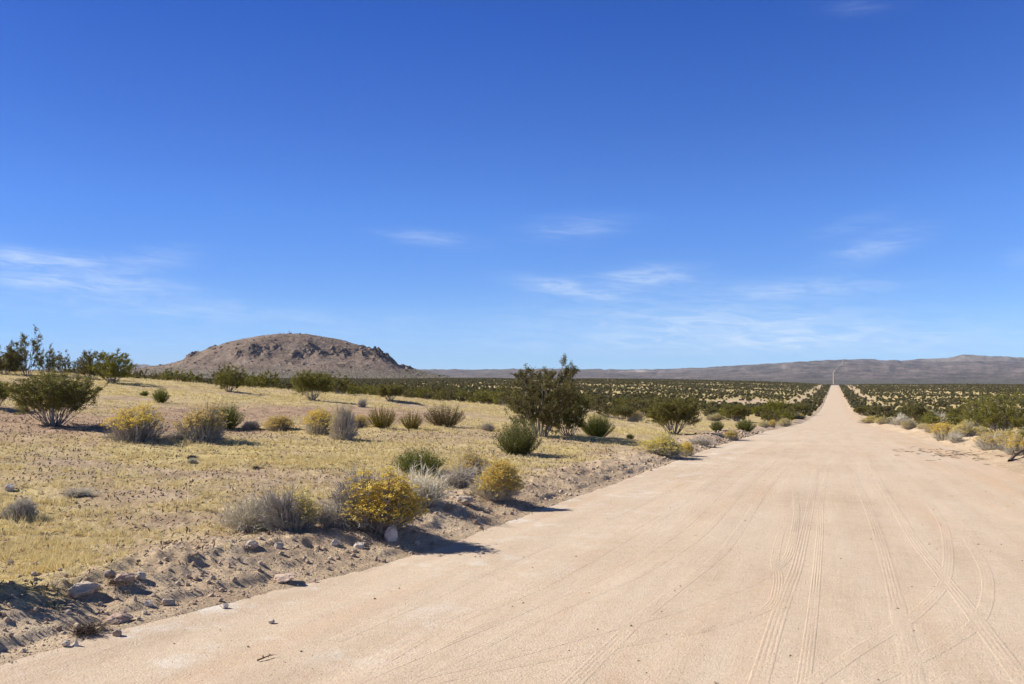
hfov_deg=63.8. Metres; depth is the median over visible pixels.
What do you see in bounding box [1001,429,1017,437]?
rabbitbrush
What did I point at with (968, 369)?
upland hills
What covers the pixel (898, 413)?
creosote bush
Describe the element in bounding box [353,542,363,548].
stone
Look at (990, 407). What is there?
creosote bush
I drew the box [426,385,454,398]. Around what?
creosote bush
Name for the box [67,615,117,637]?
dead weed
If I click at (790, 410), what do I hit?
creosote bush
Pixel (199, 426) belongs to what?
rabbitbrush
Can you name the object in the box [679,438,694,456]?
rabbitbrush
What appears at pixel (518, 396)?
creosote bush
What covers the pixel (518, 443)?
green bush
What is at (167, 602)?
stone
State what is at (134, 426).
rabbitbrush
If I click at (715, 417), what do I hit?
rabbitbrush
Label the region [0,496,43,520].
dry shrub
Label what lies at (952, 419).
creosote bush
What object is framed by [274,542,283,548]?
stone
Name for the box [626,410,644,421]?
rabbitbrush
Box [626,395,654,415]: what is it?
creosote bush
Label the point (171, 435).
dry shrub
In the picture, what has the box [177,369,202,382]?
creosote bush
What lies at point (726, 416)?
creosote bush
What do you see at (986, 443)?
rabbitbrush
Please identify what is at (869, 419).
rabbitbrush
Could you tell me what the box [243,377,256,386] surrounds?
creosote bush
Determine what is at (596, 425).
green bush
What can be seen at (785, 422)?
rabbitbrush
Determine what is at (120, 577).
stone
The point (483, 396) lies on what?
creosote bush
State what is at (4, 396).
creosote bush
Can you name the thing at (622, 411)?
creosote bush
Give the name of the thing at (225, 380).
creosote bush
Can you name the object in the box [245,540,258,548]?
stone
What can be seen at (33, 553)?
dry grass
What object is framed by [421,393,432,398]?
creosote bush
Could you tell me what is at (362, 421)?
rabbitbrush
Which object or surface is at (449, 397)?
creosote bush
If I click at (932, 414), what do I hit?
creosote bush
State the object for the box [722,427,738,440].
rabbitbrush
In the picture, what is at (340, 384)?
creosote bush
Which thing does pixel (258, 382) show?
creosote bush
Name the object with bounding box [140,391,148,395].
green bush
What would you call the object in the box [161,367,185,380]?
creosote bush
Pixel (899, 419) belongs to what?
dry shrub
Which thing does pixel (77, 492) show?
dry shrub
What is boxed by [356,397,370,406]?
dry shrub
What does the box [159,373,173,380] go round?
creosote bush
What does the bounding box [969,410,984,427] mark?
creosote bush
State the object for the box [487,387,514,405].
creosote bush
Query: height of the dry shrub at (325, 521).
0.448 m
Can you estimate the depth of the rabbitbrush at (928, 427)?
50.36 m
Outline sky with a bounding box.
[0,0,1023,369]
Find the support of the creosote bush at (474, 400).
on the ground at (310, 539)
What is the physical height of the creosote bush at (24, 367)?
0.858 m
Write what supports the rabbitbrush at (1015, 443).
on the ground at (310, 539)
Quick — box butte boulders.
[138,333,444,376]
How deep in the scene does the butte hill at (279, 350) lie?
1284.54 m
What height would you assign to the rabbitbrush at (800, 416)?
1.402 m
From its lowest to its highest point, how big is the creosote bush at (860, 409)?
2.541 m
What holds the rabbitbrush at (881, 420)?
on the ground at (310, 539)
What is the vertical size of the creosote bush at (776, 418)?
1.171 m
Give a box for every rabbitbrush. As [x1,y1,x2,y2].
[99,401,170,442]
[164,395,232,442]
[261,414,297,430]
[302,402,333,434]
[314,461,430,533]
[353,414,373,426]
[451,443,491,480]
[461,456,526,500]
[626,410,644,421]
[626,430,684,457]
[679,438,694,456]
[703,412,724,420]
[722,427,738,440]
[758,420,770,427]
[768,419,776,427]
[777,418,791,426]
[793,412,807,419]
[856,414,875,423]
[873,415,891,424]
[899,419,917,429]
[915,423,926,428]
[920,423,934,432]
[928,418,955,440]
[948,418,978,436]
[971,429,1008,450]
[973,426,992,435]
[997,427,1023,455]
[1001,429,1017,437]
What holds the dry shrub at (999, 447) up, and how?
on the ground at (310, 539)
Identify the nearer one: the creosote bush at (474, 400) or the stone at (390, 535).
the stone at (390, 535)
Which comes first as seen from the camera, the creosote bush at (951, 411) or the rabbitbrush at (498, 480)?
the rabbitbrush at (498, 480)
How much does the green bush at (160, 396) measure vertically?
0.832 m
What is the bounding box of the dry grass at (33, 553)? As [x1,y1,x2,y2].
[0,370,1023,611]
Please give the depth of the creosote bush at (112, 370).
48.41 m
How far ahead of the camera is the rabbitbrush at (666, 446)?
25.05 m
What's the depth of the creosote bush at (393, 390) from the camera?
55.34 m
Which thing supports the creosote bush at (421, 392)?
on the ground at (310, 539)
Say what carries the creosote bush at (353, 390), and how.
on the ground at (310, 539)
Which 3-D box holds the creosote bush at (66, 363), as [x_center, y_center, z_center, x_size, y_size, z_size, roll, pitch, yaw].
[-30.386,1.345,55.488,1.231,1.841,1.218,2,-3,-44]
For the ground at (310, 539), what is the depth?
13.29 m
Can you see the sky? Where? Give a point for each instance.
(429, 184)
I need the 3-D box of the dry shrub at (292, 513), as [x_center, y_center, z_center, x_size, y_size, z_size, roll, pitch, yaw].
[-2.626,1.852,9.544,0.884,0.654,0.854,1,-2,-19]
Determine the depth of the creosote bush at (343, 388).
63.47 m
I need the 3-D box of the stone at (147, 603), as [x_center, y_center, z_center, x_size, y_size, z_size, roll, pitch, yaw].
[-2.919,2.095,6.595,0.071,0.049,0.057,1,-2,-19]
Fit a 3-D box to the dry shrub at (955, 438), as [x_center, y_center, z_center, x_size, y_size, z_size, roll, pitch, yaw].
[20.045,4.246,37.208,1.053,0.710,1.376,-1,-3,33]
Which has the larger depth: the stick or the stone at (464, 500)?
the stone at (464, 500)
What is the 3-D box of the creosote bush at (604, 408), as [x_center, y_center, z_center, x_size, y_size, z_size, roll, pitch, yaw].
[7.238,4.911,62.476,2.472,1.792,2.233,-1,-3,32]
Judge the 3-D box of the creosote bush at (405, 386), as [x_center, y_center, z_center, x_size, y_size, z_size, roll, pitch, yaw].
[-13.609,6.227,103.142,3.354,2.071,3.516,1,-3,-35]
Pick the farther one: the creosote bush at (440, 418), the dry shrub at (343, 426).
the creosote bush at (440, 418)
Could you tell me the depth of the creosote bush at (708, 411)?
104.27 m
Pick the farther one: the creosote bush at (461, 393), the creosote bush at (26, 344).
the creosote bush at (461, 393)
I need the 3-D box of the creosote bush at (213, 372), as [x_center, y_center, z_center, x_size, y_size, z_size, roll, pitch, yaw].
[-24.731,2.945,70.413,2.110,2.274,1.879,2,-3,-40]
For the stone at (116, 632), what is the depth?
5.86 m
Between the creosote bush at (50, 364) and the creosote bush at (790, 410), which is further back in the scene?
the creosote bush at (790, 410)
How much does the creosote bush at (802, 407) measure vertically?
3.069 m
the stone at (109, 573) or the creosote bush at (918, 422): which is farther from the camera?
the creosote bush at (918, 422)
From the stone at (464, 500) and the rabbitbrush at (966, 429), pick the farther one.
the rabbitbrush at (966, 429)
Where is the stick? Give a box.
[257,654,271,660]
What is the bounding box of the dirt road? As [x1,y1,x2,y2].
[0,362,1023,683]
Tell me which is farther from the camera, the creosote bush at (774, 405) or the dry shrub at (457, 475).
the creosote bush at (774, 405)
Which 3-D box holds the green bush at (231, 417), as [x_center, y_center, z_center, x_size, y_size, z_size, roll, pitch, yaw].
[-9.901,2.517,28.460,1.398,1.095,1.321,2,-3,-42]
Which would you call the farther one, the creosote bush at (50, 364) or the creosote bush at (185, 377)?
the creosote bush at (185, 377)
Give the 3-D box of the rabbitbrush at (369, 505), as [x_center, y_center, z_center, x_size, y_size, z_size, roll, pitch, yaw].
[-1.708,1.846,9.898,1.324,0.842,1.444,2,-3,-38]
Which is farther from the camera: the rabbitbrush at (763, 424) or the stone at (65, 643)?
the rabbitbrush at (763, 424)
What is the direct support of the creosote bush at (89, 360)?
on the ground at (310, 539)
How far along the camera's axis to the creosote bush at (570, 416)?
32.19 m
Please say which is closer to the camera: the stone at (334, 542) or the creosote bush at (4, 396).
the stone at (334, 542)
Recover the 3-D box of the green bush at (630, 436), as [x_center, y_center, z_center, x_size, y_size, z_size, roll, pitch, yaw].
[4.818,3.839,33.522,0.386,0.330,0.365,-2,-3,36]
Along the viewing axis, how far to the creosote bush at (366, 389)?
98.89 m
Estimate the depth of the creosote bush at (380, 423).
29.87 m
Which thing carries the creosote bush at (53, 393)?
on the ground at (310, 539)
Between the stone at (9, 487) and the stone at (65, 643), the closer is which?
the stone at (65, 643)
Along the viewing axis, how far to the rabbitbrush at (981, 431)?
39.64 m
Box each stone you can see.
[5,484,13,490]
[61,640,69,646]
[66,581,100,597]
[103,569,115,576]
[106,613,132,624]
[112,629,121,636]
[114,573,134,585]
[135,571,145,579]
[143,601,151,605]
[162,598,174,605]
[220,603,228,608]
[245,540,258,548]
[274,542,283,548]
[274,572,294,582]
[330,539,338,545]
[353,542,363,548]
[384,525,397,541]
[455,496,473,504]
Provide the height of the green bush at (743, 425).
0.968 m
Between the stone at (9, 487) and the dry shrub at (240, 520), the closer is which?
the dry shrub at (240, 520)
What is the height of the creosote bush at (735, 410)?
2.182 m
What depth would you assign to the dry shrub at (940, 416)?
118.91 m
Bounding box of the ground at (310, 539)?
[0,371,1023,665]
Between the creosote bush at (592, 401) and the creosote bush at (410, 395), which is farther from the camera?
the creosote bush at (410, 395)
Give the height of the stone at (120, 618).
0.083 m
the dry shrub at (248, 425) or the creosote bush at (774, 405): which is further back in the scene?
the creosote bush at (774, 405)
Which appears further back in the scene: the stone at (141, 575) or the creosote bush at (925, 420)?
the creosote bush at (925, 420)
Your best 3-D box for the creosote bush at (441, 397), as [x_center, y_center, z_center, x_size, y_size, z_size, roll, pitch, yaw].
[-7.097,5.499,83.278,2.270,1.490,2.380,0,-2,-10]
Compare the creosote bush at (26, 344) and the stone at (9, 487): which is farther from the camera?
the creosote bush at (26, 344)
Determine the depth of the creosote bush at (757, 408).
140.12 m
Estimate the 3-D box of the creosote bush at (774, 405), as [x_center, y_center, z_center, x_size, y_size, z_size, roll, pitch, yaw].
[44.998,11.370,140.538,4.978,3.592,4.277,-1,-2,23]
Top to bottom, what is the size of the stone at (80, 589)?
0.114 m
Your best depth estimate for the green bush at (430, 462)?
16.85 m
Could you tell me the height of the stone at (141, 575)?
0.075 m
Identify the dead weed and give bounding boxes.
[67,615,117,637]
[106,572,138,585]
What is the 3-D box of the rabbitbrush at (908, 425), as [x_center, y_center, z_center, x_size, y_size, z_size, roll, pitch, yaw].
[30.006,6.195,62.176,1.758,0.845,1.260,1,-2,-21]
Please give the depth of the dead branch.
25.20 m
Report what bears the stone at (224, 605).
on the dirt road
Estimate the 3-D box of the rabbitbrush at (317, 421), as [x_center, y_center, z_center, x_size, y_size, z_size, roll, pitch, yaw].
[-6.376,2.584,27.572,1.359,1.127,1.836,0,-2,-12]
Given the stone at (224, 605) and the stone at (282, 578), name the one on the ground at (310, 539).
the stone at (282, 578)
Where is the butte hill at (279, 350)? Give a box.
[131,333,451,378]
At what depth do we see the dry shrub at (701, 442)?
31.84 m
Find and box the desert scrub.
[96,333,1023,423]
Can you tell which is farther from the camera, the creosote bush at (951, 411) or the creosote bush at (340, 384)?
the creosote bush at (951, 411)
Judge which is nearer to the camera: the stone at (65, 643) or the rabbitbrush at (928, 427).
the stone at (65, 643)
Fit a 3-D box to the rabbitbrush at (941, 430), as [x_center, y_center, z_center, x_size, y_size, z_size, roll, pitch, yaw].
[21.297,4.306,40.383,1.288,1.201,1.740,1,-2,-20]
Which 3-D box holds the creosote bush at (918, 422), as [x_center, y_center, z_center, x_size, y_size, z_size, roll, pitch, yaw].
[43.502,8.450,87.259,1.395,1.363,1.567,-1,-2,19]
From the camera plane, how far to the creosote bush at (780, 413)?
111.67 m
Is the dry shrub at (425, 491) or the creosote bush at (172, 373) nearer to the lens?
the dry shrub at (425, 491)
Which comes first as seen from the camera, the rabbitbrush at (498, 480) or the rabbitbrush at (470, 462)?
the rabbitbrush at (498, 480)
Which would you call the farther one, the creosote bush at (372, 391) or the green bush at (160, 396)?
the creosote bush at (372, 391)
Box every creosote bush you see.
[0,343,28,373]
[0,380,13,405]
[2,367,107,426]
[5,326,49,374]
[17,362,31,371]
[34,343,68,373]
[54,349,70,373]
[71,349,110,379]
[84,348,138,382]
[128,368,151,378]
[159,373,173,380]
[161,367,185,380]
[172,372,187,381]
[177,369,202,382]
[212,365,233,383]
[214,364,250,391]
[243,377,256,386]
[248,372,265,387]
[257,369,280,387]
[290,369,334,399]
[327,373,353,393]
[334,381,351,393]
[345,385,362,394]
[359,384,375,394]
[367,389,377,394]
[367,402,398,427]
[375,383,403,400]
[399,384,416,394]
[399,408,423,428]
[403,391,416,397]
[409,385,428,398]
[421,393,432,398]
[422,401,466,426]
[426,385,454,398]
[431,389,450,400]
[444,390,456,400]
[454,386,470,400]
[466,396,479,402]
[475,389,497,404]
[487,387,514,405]
[496,353,579,436]
[507,387,522,404]
[544,386,592,436]
[577,391,604,411]
[591,395,620,416]
[607,404,634,419]
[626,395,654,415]
[639,392,704,434]
[701,405,718,415]
[719,409,732,419]
[722,402,751,420]
[750,405,765,416]
[759,405,778,422]
[761,398,789,411]
[770,414,781,422]
[776,409,790,418]
[781,407,794,419]
[787,412,795,420]
[789,402,809,411]
[854,406,870,414]
[870,404,891,411]
[892,408,908,418]
[897,401,932,422]
[915,416,928,424]
[918,411,941,422]
[920,414,937,424]
[941,406,977,416]
[942,412,960,424]
[954,388,1023,432]
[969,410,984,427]
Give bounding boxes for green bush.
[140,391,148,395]
[152,387,170,402]
[209,401,245,429]
[390,446,447,473]
[491,416,543,455]
[580,412,614,437]
[626,432,634,439]
[709,419,723,430]
[734,417,755,431]
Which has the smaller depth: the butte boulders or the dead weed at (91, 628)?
the dead weed at (91, 628)
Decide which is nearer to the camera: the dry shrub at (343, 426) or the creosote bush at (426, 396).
the dry shrub at (343, 426)
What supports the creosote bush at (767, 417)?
on the ground at (310, 539)
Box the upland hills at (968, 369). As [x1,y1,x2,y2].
[28,354,1023,384]
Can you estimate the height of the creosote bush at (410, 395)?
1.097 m
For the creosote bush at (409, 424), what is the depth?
31.20 m
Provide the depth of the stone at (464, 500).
12.17 m
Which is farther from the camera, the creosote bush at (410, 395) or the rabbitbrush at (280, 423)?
the creosote bush at (410, 395)
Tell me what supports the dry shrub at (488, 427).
on the ground at (310, 539)
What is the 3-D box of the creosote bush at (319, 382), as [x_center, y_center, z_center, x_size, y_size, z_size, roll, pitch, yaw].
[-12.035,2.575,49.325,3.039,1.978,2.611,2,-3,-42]
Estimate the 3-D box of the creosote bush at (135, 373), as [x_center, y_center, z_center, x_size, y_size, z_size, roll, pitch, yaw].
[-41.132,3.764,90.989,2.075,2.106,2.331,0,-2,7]
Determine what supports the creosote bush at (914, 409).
on the ground at (310, 539)
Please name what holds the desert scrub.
on the ground at (310, 539)
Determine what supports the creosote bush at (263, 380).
on the ground at (310, 539)
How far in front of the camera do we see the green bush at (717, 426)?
47.46 m
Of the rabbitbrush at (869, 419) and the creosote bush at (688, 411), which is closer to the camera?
the creosote bush at (688, 411)
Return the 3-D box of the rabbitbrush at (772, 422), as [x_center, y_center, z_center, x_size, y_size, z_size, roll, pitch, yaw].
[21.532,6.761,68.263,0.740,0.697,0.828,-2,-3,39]
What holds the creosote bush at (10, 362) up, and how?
on the ground at (310, 539)
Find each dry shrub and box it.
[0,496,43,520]
[57,486,98,496]
[161,430,192,439]
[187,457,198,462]
[207,487,276,533]
[240,420,260,429]
[250,475,322,531]
[314,495,352,527]
[326,401,359,439]
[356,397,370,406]
[384,452,461,507]
[440,453,479,488]
[477,422,496,430]
[688,436,716,445]
[889,412,909,424]
[931,411,947,422]
[943,431,964,442]
[994,440,1009,449]
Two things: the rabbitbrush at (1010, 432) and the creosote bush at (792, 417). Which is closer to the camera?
the rabbitbrush at (1010, 432)
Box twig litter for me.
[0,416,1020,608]
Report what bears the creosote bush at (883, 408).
on the ground at (310, 539)
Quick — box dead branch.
[1008,448,1023,461]
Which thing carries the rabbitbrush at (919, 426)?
on the ground at (310, 539)
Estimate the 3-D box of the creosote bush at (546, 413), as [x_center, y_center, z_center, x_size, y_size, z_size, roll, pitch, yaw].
[0.900,2.092,31.355,3.450,3.382,3.272,0,-2,7]

